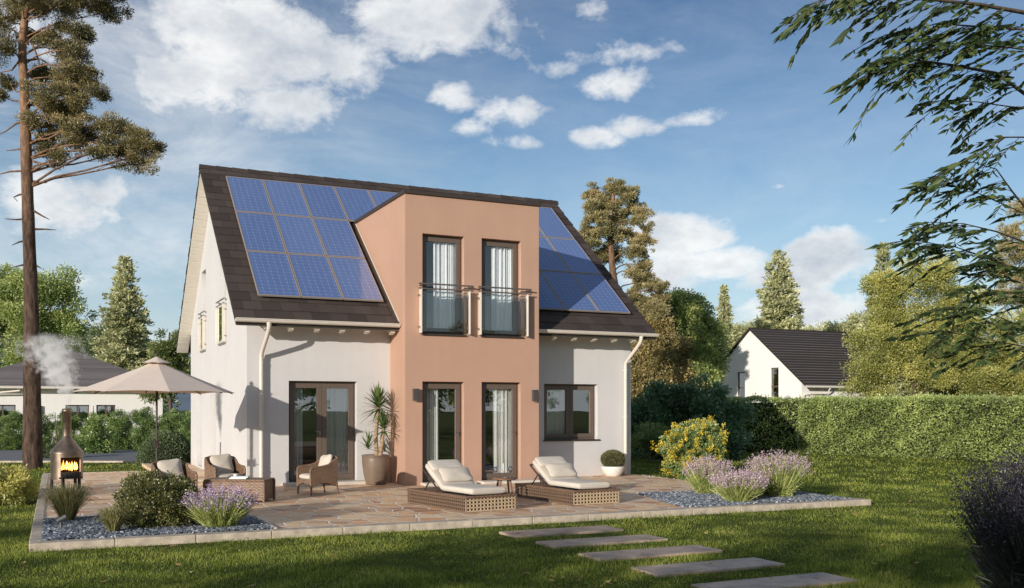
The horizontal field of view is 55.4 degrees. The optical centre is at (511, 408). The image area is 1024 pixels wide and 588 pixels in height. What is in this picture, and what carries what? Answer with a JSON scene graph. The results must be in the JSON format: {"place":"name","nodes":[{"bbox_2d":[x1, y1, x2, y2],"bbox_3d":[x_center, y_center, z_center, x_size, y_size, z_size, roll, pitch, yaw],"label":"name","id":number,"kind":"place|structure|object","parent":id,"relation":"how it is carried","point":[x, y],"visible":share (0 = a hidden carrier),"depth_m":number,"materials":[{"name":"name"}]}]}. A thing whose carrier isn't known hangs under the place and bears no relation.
{"place":"outdoors","nodes":[
{"label":"outdoors","id":0,"kind":"place"},
{"bbox_2d":[0,450,189,460],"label":"road","id":1,"kind":"structure","parent":0,"point":[116,455],"depth_m":37.45,"materials":[{"name":"grey asphalt"}]},
{"bbox_2d":[44,462,694,528],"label":"terrace","id":2,"kind":"structure","parent":0,"point":[290,507],"depth_m":17.80,"materials":[{"name":"stone"}]},
{"bbox_2d":[49,409,83,488],"bbox_3d":[-9.754,0.875,21.363,0.704,1.750,0.705,0,0,0],"label":"garden fireplace","id":3,"kind":"object","parent":2,"relation":"on","point":[66,452],"visible":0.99,"depth_m":21.22,"materials":[{"name":"metal"}]},
{"bbox_2d":[73,352,233,460],"bbox_3d":[-7.115,0.310,19.518,2.882,2.880,2.882,0,0,-6],"label":"parasol","id":4,"kind":"object","parent":2,"relation":"on","point":[156,375],"visible":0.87,"depth_m":18.92,"materials":[{"name":"beige fabric"}]},
{"bbox_2d":[151,458,197,489],"bbox_3d":[-6.257,1.342,18.021,0.659,0.820,0.693,0,0,-39],"label":"wicker armchair","id":5,"kind":"object","parent":2,"relation":"on","point":[176,465],"visible":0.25,"depth_m":18.09,"materials":[{"name":"beige fabric"}]},
{"bbox_2d":[204,454,245,478],"bbox_3d":[-5.897,1.342,19.990,0.659,0.820,0.693,0,0,-37],"label":"wicker armchair","id":6,"kind":"object","parent":2,"relation":"on","point":[225,465],"visible":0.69,"depth_m":20.00,"materials":[{"name":"brown wicker"}]},
{"bbox_2d":[203,477,275,502],"bbox_3d":[-5.168,1.538,18.497,1.188,0.425,0.628,0,0,5],"label":"wicker coffee table","id":7,"kind":"object","parent":2,"relation":"on","point":[265,488],"visible":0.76,"depth_m":18.23,"materials":[{"name":"brown wicker"}]},
{"bbox_2d":[229,476,250,478],"bbox_3d":[-5.159,1.302,18.473,0.350,0.045,0.250,0,0,-3],"label":"magazine stack","id":8,"kind":"object","parent":7,"relation":"on","point":[238,477],"visible":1,"depth_m":18.36,"materials":[{"name":"white paper"}]},
{"bbox_2d":[296,454,338,495],"bbox_3d":[-3.961,1.342,19.953,0.693,0.820,0.659,0,0,-37],"label":"wicker armchair","id":9,"kind":"object","parent":2,"relation":"on","point":[323,469],"visible":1,"depth_m":19.80,"materials":[{"name":"brown wicker"}]},
{"bbox_2d":[358,383,399,484],"bbox_3d":[-3.076,0.544,22.550,1.248,2.406,1.180,0,0,33],"label":"potted yucca","id":10,"kind":"object","parent":2,"relation":"on","point":[376,465],"visible":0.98,"depth_m":22.37,"materials":[{"name":"green plant"}]},
{"bbox_2d":[29,471,870,551],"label":"kerb","id":11,"kind":"structure","parent":2,"relation":"on","point":[35,541],"depth_m":14.82,"materials":[{"name":"concrete"}]},
{"bbox_2d":[407,459,516,511],"bbox_3d":[-0.933,1.341,17.496,1.040,0.801,2.100,0,0,-34],"label":"sun lounger","id":12,"kind":"object","parent":2,"relation":"on","point":[458,489],"visible":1,"depth_m":17.14,"materials":[{"name":"brown wicker"}]},
{"bbox_2d":[492,477,516,492],"bbox_3d":[-0.148,1.532,18.529,0.480,0.441,0.480,0,0,-25],"label":"side table","id":13,"kind":"object","parent":2,"relation":"on","point":[509,479],"visible":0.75,"depth_m":18.43,"materials":[{"name":"brown wood"}]},
{"bbox_2d":[515,456,619,504],"bbox_3d":[1.030,1.341,18.695,1.040,0.801,2.100,0,0,-30],"label":"sun lounger","id":14,"kind":"object","parent":2,"relation":"on","point":[563,484],"visible":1,"depth_m":18.36,"materials":[{"name":"brown wicker"}]},
{"bbox_2d":[600,449,625,476],"bbox_3d":[2.614,1.396,25.267,0.683,0.702,0.678,0,0,-25],"label":"potted box ball","id":15,"kind":"object","parent":2,"relation":"on","point":[613,461],"visible":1,"depth_m":25.07,"materials":[{"name":"green plant"}]},
{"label":"gravel bed","id":16,"kind":"structure","parent":2,"relation":"on","visible":0},
{"bbox_2d":[40,515,274,540],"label":"gravel","id":17,"kind":"structure","parent":16,"relation":"on","point":[83,527],"depth_m":13.96,"materials":[{"name":"grey gravel"}]},
{"bbox_2d":[56,515,66,527],"bbox_3d":[-6.483,1.633,14.024,0.151,0.214,0.076,0,0,-38],"label":"garden spotlight","id":18,"kind":"object","parent":17,"relation":"on","point":[61,519],"visible":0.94,"depth_m":14.01,"materials":[{"name":"metal"}]},
{"bbox_2d":[35,482,96,519],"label":"ornamental grass","id":19,"kind":"object","parent":17,"relation":"on","point":[66,503],"depth_m":14.96,"materials":[{"name":"green plant"}]},
{"bbox_2d":[92,504,135,531],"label":"ornamental grass","id":20,"kind":"object","parent":17,"relation":"on","point":[113,518],"depth_m":13.68,"materials":[{"name":"green plant"}]},
{"bbox_2d":[104,467,201,527],"bbox_3d":[-5.327,1.325,14.576,1.512,0.905,1.471,0,0,-25],"label":"round shrub","id":21,"kind":"object","parent":17,"relation":"on","point":[151,498],"visible":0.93,"depth_m":14.22,"materials":[{"name":"green plant"}]},
{"bbox_2d":[178,483,259,526],"bbox_3d":[-4.315,1.428,14.386,1.194,0.759,1.201,0,0,-25],"label":"lavender","id":22,"kind":"object","parent":17,"relation":"on","point":[213,510],"visible":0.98,"depth_m":14.18,"materials":[{"name":"purple plant"}]},
{"bbox_2d":[50,515,276,528],"bbox_3d":[-5.188,1.736,15.380,4.150,0.028,1.357,0,0,18],"label":"bed edging","id":23,"kind":"object","parent":16,"relation":"on","point":[253,515],"visible":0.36,"depth_m":14.88,"materials":[{"name":"grey concrete"}]},
{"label":"gravel bed","id":24,"kind":"structure","parent":2,"relation":"on","visible":0},
{"bbox_2d":[638,490,852,507],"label":"gravel","id":25,"kind":"structure","parent":24,"relation":"on","point":[685,499],"depth_m":18.65,"materials":[{"name":"grey gravel"}]},
{"bbox_2d":[681,453,735,493],"bbox_3d":[3.982,1.362,19.937,1.149,0.914,1.139,0,0,-25],"label":"lavender","id":26,"kind":"object","parent":25,"relation":"on","point":[698,481],"visible":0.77,"depth_m":19.74,"materials":[{"name":"plant"}]},
{"bbox_2d":[707,468,769,501],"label":"lavender","id":27,"kind":"object","parent":25,"relation":"on","point":[732,489],"visible":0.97,"depth_m":18.05,"materials":[{"name":"plant"}]},
{"bbox_2d":[729,466,775,497],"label":"lavender","id":28,"kind":"object","parent":25,"relation":"on","point":[764,489],"visible":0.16,"depth_m":18.88,"materials":[{"name":"purple plant"}]},
{"bbox_2d":[741,449,814,496],"bbox_3d":[5.260,1.299,19.325,1.403,1.056,1.360,0,0,-25],"label":"lavender","id":29,"kind":"object","parent":25,"relation":"on","point":[786,477],"visible":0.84,"depth_m":19.06,"materials":[{"name":"plant"}]},
{"bbox_2d":[0,352,1020,410],"bbox_3d":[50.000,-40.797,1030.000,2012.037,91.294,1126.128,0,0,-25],"label":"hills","id":30,"kind":"structure","parent":0,"point":[184,400],"depth_m":958.79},
{"bbox_2d":[0,411,1023,587],"bbox_3d":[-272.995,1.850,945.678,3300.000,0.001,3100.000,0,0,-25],"label":"ground","id":31,"kind":"structure","parent":0,"point":[807,523],"depth_m":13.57,"materials":[{"name":"plant"}]},
{"bbox_2d":[0,355,13,367],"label":"skyline tree","id":32,"kind":"object","parent":31,"relation":"on","point":[1,363],"visible":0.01,"depth_m":127.40,"materials":[{"name":"green plant"}]},
{"bbox_2d":[0,410,22,449],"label":"thuja column","id":33,"kind":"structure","parent":31,"relation":"on","point":[10,438],"depth_m":44.05,"materials":[{"name":"green plant"}]},
{"bbox_2d":[0,461,39,505],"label":"golden shrub","id":34,"kind":"object","parent":31,"relation":"on","point":[18,486],"visible":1,"depth_m":18.69,"materials":[{"name":"yellow plant"}]},
{"bbox_2d":[42,412,56,449],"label":"thuja column","id":35,"kind":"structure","parent":31,"relation":"on","point":[48,429],"depth_m":44.13,"materials":[{"name":"green plant"}]},
{"bbox_2d":[0,262,98,366],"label":"broadleaf tree","id":36,"kind":"object","parent":31,"relation":"on","point":[62,325],"visible":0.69,"depth_m":74.76,"materials":[{"name":"green plant"}]},
{"bbox_2d":[43,413,81,457],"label":"shrub","id":37,"kind":"object","parent":31,"relation":"on","point":[50,446],"visible":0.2,"depth_m":36.37,"materials":[{"name":"green plant"}]},
{"bbox_2d":[51,407,84,442],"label":"thuja column","id":38,"kind":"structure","parent":31,"relation":"on","point":[76,423],"depth_m":44.20,"materials":[{"name":"green plant"}]},
{"bbox_2d":[0,461,140,462],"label":"road kerb","id":39,"kind":"structure","parent":31,"relation":"on","point":[83,461],"depth_m":33.42,"materials":[{"name":"concrete"}]},
{"bbox_2d":[0,350,162,442],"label":"bungalow","id":40,"kind":"object","parent":31,"relation":"on","point":[65,374],"visible":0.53,"depth_m":52.28,"materials":[{"name":"white paint"}]},
{"bbox_2d":[0,405,15,422],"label":"window","id":41,"kind":"structure","parent":40,"relation":"in","point":[0,405],"depth_m":50.38,"materials":[{"name":"glass"}]},
{"bbox_2d":[66,405,88,420],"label":"window","id":42,"kind":"structure","parent":40,"relation":"in","point":[66,405],"depth_m":51.87,"materials":[{"name":"glass"}]},
{"bbox_2d":[96,405,114,414],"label":"window","id":43,"kind":"structure","parent":40,"relation":"in","point":[96,405],"depth_m":52.45,"materials":[{"name":"glass"}]},
{"bbox_2d":[0,0,166,468],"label":"tall pine","id":44,"kind":"object","parent":31,"relation":"on","point":[66,112],"visible":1,"depth_m":30.04,"materials":[{"name":"green plant"}]},
{"bbox_2d":[79,411,108,435],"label":"thuja column","id":45,"kind":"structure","parent":31,"relation":"on","point":[86,420],"depth_m":44.45,"materials":[{"name":"green plant"}]},
{"bbox_2d":[73,406,115,453],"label":"loose shrub","id":46,"kind":"object","parent":31,"relation":"on","point":[94,439],"visible":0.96,"depth_m":40.22,"materials":[{"name":"green plant"}]},
{"bbox_2d":[65,320,163,356],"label":"broadleaf tree","id":47,"kind":"object","parent":31,"relation":"on","point":[81,347],"visible":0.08,"depth_m":70.74,"materials":[{"name":"green plant"}]},
{"bbox_2d":[103,409,134,448],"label":"thuja column","id":48,"kind":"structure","parent":31,"relation":"on","point":[120,425],"depth_m":44.48,"materials":[{"name":"green plant"}]},
{"bbox_2d":[88,254,163,416],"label":"conifer","id":49,"kind":"object","parent":31,"relation":"on","point":[121,346],"visible":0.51,"depth_m":61.43,"materials":[{"name":"green plant"}]},
{"bbox_2d":[129,406,159,448],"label":"thuja column","id":50,"kind":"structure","parent":31,"relation":"on","point":[144,420],"depth_m":44.24,"materials":[{"name":"green plant"}]},
{"bbox_2d":[135,429,190,465],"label":"clipped dome shrub","id":51,"kind":"object","parent":31,"relation":"on","point":[175,445],"visible":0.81,"depth_m":31.52,"materials":[{"name":"green plant"}]},
{"bbox_2d":[136,328,190,412],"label":"olive shrub tree","id":52,"kind":"object","parent":31,"relation":"on","point":[165,351],"visible":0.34,"depth_m":49.77,"materials":[{"name":"green plant"}]},
{"bbox_2d":[158,406,184,432],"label":"thuja column","id":53,"kind":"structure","parent":31,"relation":"on","point":[170,421],"depth_m":44.52,"materials":[{"name":"green plant"}]},
{"bbox_2d":[163,364,186,412],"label":"skyline tree","id":54,"kind":"object","parent":31,"relation":"on","point":[165,406],"visible":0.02,"depth_m":128.22,"materials":[{"name":"green plant"}]},
{"bbox_2d":[178,410,190,444],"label":"thuja column","id":55,"kind":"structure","parent":31,"relation":"on","point":[186,429],"depth_m":44.09,"materials":[{"name":"green plant"}]},
{"bbox_2d":[176,164,658,486],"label":"house","id":56,"kind":"structure","parent":31,"relation":"on","point":[479,336],"depth_m":23.36,"materials":[{"name":"paint"}]},
{"bbox_2d":[289,381,354,481],"bbox_3d":[-4.435,0.523,22.650,1.583,2.311,0.225,0,0,-25],"label":"patio door","id":57,"kind":"structure","parent":56,"relation":"in","point":[335,401],"depth_m":22.79,"materials":[{"name":"clear glass"}]},
{"bbox_2d":[422,382,460,481],"bbox_3d":[-1.674,0.538,22.729,1.025,2.321,0.238,0,0,-25],"label":"patio door","id":58,"kind":"structure","parent":56,"relation":"in","point":[430,390],"depth_m":22.74,"materials":[{"name":"brown metal"}]},
{"bbox_2d":[422,235,460,334],"bbox_3d":[-1.676,-2.870,22.732,1.025,2.296,0.160,0,0,-25],"label":"balcony window","id":59,"kind":"structure","parent":56,"relation":"in","point":[446,250],"depth_m":22.80,"materials":[{"name":"glass"}]},
{"bbox_2d":[482,382,517,479],"bbox_3d":[-0.338,0.535,23.344,1.015,2.326,0.218,0,0,-25],"label":"patio door","id":60,"kind":"structure","parent":56,"relation":"in","point":[505,395],"depth_m":23.44,"materials":[{"name":"clear glass"}]},
{"bbox_2d":[482,239,517,336],"bbox_3d":[-0.338,-2.870,23.357,1.025,2.296,0.157,0,0,-25],"label":"balcony window","id":61,"kind":"structure","parent":56,"relation":"in","point":[504,254],"depth_m":23.44,"materials":[{"name":"glass"}]},
{"bbox_2d":[544,384,594,439],"bbox_3d":[1.435,0.081,25.428,1.572,1.434,0.192,0,0,-25],"label":"window","id":62,"kind":"structure","parent":56,"relation":"in","point":[553,393],"depth_m":25.35,"materials":[{"name":"brown metal"}]},
{"bbox_2d":[21,468,989,587],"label":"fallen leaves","id":63,"kind":"object","parent":31,"relation":"on","point":[607,581],"visible":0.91,"depth_m":11.35,"materials":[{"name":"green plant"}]},
{"bbox_2d":[499,525,623,537],"bbox_3d":[0.745,1.847,14.553,1.819,0.065,0.560,0,0,-25],"label":"stepping stone","id":64,"kind":"object","parent":31,"relation":"on","point":[566,531],"visible":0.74,"depth_m":14.42,"materials":[{"name":"stone"}]},
{"bbox_2d":[536,534,667,548],"bbox_3d":[1.251,1.847,13.476,1.801,0.065,0.560,0,0,-25],"label":"stepping stone","id":65,"kind":"object","parent":31,"relation":"on","point":[561,544],"visible":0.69,"depth_m":13.42,"materials":[{"name":"stone"}]},
{"bbox_2d":[578,176,671,320],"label":"scots pine","id":66,"kind":"object","parent":31,"relation":"on","point":[600,208],"visible":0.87,"depth_m":47.75,"materials":[{"name":"green plant"}]},
{"bbox_2d":[578,545,722,561],"bbox_3d":[1.769,1.847,12.382,1.822,0.065,0.560,0,0,-25],"label":"stepping stone","id":67,"kind":"object","parent":31,"relation":"on","point":[658,552],"visible":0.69,"depth_m":12.30,"materials":[{"name":"stone"}]},
{"bbox_2d":[631,391,672,462],"bbox_3d":[4.893,0.625,33.536,2.093,2.453,1.550,0,0,0],"label":"loose shrub","id":68,"kind":"object","parent":31,"relation":"on","point":[651,432],"visible":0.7,"depth_m":33.44,"materials":[{"name":"green plant"}]},
{"bbox_2d":[631,293,705,401],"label":"broadleaf tree","id":69,"kind":"object","parent":31,"relation":"on","point":[656,366],"visible":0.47,"depth_m":56.37,"materials":[{"name":"green plant"}]},
{"bbox_2d":[650,415,730,479],"bbox_3d":[4.902,1.110,25.712,2.188,1.915,2.167,0,0,-25],"label":"flowering shrub","id":70,"kind":"object","parent":31,"relation":"on","point":[702,439],"visible":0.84,"depth_m":25.37,"materials":[{"name":"yellow plant"}]},
{"bbox_2d":[631,373,758,459],"bbox_3d":[6.338,0.298,36.274,5.454,3.354,3.197,0,0,21],"label":"laurel shrub","id":71,"kind":"object","parent":31,"relation":"on","point":[666,402],"visible":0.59,"depth_m":35.67,"materials":[{"name":"green plant"}]},
{"bbox_2d":[665,287,731,393],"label":"broadleaf tree","id":72,"kind":"object","parent":31,"relation":"on","point":[701,327],"visible":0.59,"depth_m":57.26,"materials":[{"name":"green plant"}]},
{"bbox_2d":[630,557,784,577],"bbox_3d":[2.277,1.847,11.295,1.781,0.065,0.560,0,0,-25],"label":"stepping stone","id":73,"kind":"object","parent":31,"relation":"on","point":[726,565],"visible":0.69,"depth_m":11.21,"materials":[{"name":"stone"}]},
{"bbox_2d":[631,393,803,452],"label":"clipped hedge","id":74,"kind":"object","parent":31,"relation":"on","point":[775,425],"visible":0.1,"depth_m":41.09,"materials":[{"name":"green plant"}]},
{"bbox_2d":[712,284,735,356],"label":"conifer","id":75,"kind":"object","parent":31,"relation":"on","point":[723,305],"visible":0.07,"depth_m":71.75,"materials":[{"name":"green plant"}]},
{"bbox_2d":[730,319,756,342],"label":"pale tree","id":76,"kind":"object","parent":31,"relation":"on","point":[740,329],"visible":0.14,"depth_m":87.10,"materials":[{"name":"green plant"}]},
{"bbox_2d":[691,572,858,587],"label":"stepping stone","id":77,"kind":"object","parent":31,"relation":"on","point":[798,580],"visible":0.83,"depth_m":10.21,"materials":[{"name":"stone"}]},
{"bbox_2d":[745,248,805,329],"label":"conifer","id":78,"kind":"object","parent":31,"relation":"on","point":[783,308],"visible":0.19,"depth_m":69.36,"materials":[{"name":"green plant"}]},
{"bbox_2d":[799,320,828,330],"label":"pale tree","id":79,"kind":"object","parent":31,"relation":"on","point":[809,327],"visible":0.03,"depth_m":91.71,"materials":[{"name":"green plant"}]},
{"bbox_2d":[707,328,957,436],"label":"gabled house","id":80,"kind":"structure","parent":31,"relation":"on","point":[787,363],"depth_m":58.22,"materials":[{"name":"white paint"}]},
{"bbox_2d":[738,372,744,397],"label":"window","id":81,"kind":"structure","parent":80,"relation":"in","point":[741,375],"depth_m":60.02,"materials":[{"name":"glass"}]},
{"bbox_2d":[772,368,778,402],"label":"window","id":82,"kind":"structure","parent":80,"relation":"in","point":[775,371],"depth_m":57.19,"materials":[{"name":"glass"}]},
{"bbox_2d":[821,318,848,331],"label":"pale tree","id":83,"kind":"object","parent":31,"relation":"on","point":[837,326],"visible":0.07,"depth_m":85.06,"materials":[{"name":"green plant"}]},
{"bbox_2d":[842,310,868,331],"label":"pale tree","id":84,"kind":"object","parent":31,"relation":"on","point":[853,318],"visible":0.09,"depth_m":79.84,"materials":[{"name":"green plant"}]},
{"bbox_2d":[847,242,919,396],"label":"conifer","id":85,"kind":"object","parent":31,"relation":"on","point":[882,256],"visible":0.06,"depth_m":57.82,"materials":[{"name":"green plant"}]},
{"bbox_2d":[769,0,1023,388],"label":"overhanging tree","id":86,"kind":"object","parent":31,"relation":"on","point":[972,42],"visible":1,"depth_m":5.13,"materials":[{"name":"green plant"}]},
{"bbox_2d":[797,390,1023,462],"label":"clipped hedge","id":87,"kind":"object","parent":31,"relation":"on","point":[952,427],"visible":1,"depth_m":36.44,"materials":[{"name":"green plant"}]},
{"bbox_2d":[837,252,1023,402],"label":"yellow tree","id":88,"kind":"object","parent":31,"relation":"on","point":[978,380],"visible":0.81,"depth_m":41.54,"materials":[{"name":"green plant"}]},
{"bbox_2d":[947,440,1023,587],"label":"dark lavender shrub","id":89,"kind":"object","parent":31,"relation":"on","point":[999,543],"visible":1,"depth_m":7.94,"materials":[{"name":"purple plant"}]},
{"bbox_2d":[982,197,1023,317],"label":"scots pine","id":90,"kind":"object","parent":31,"relation":"on","point":[1015,231],"visible":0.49,"depth_m":44.00,"materials":[{"name":"green plant"}]},
{"bbox_2d":[0,0,1023,356],"label":"sky","id":91,"kind":"structure","parent":0,"point":[739,156],"materials":[{"name":"blue"}]}
]}

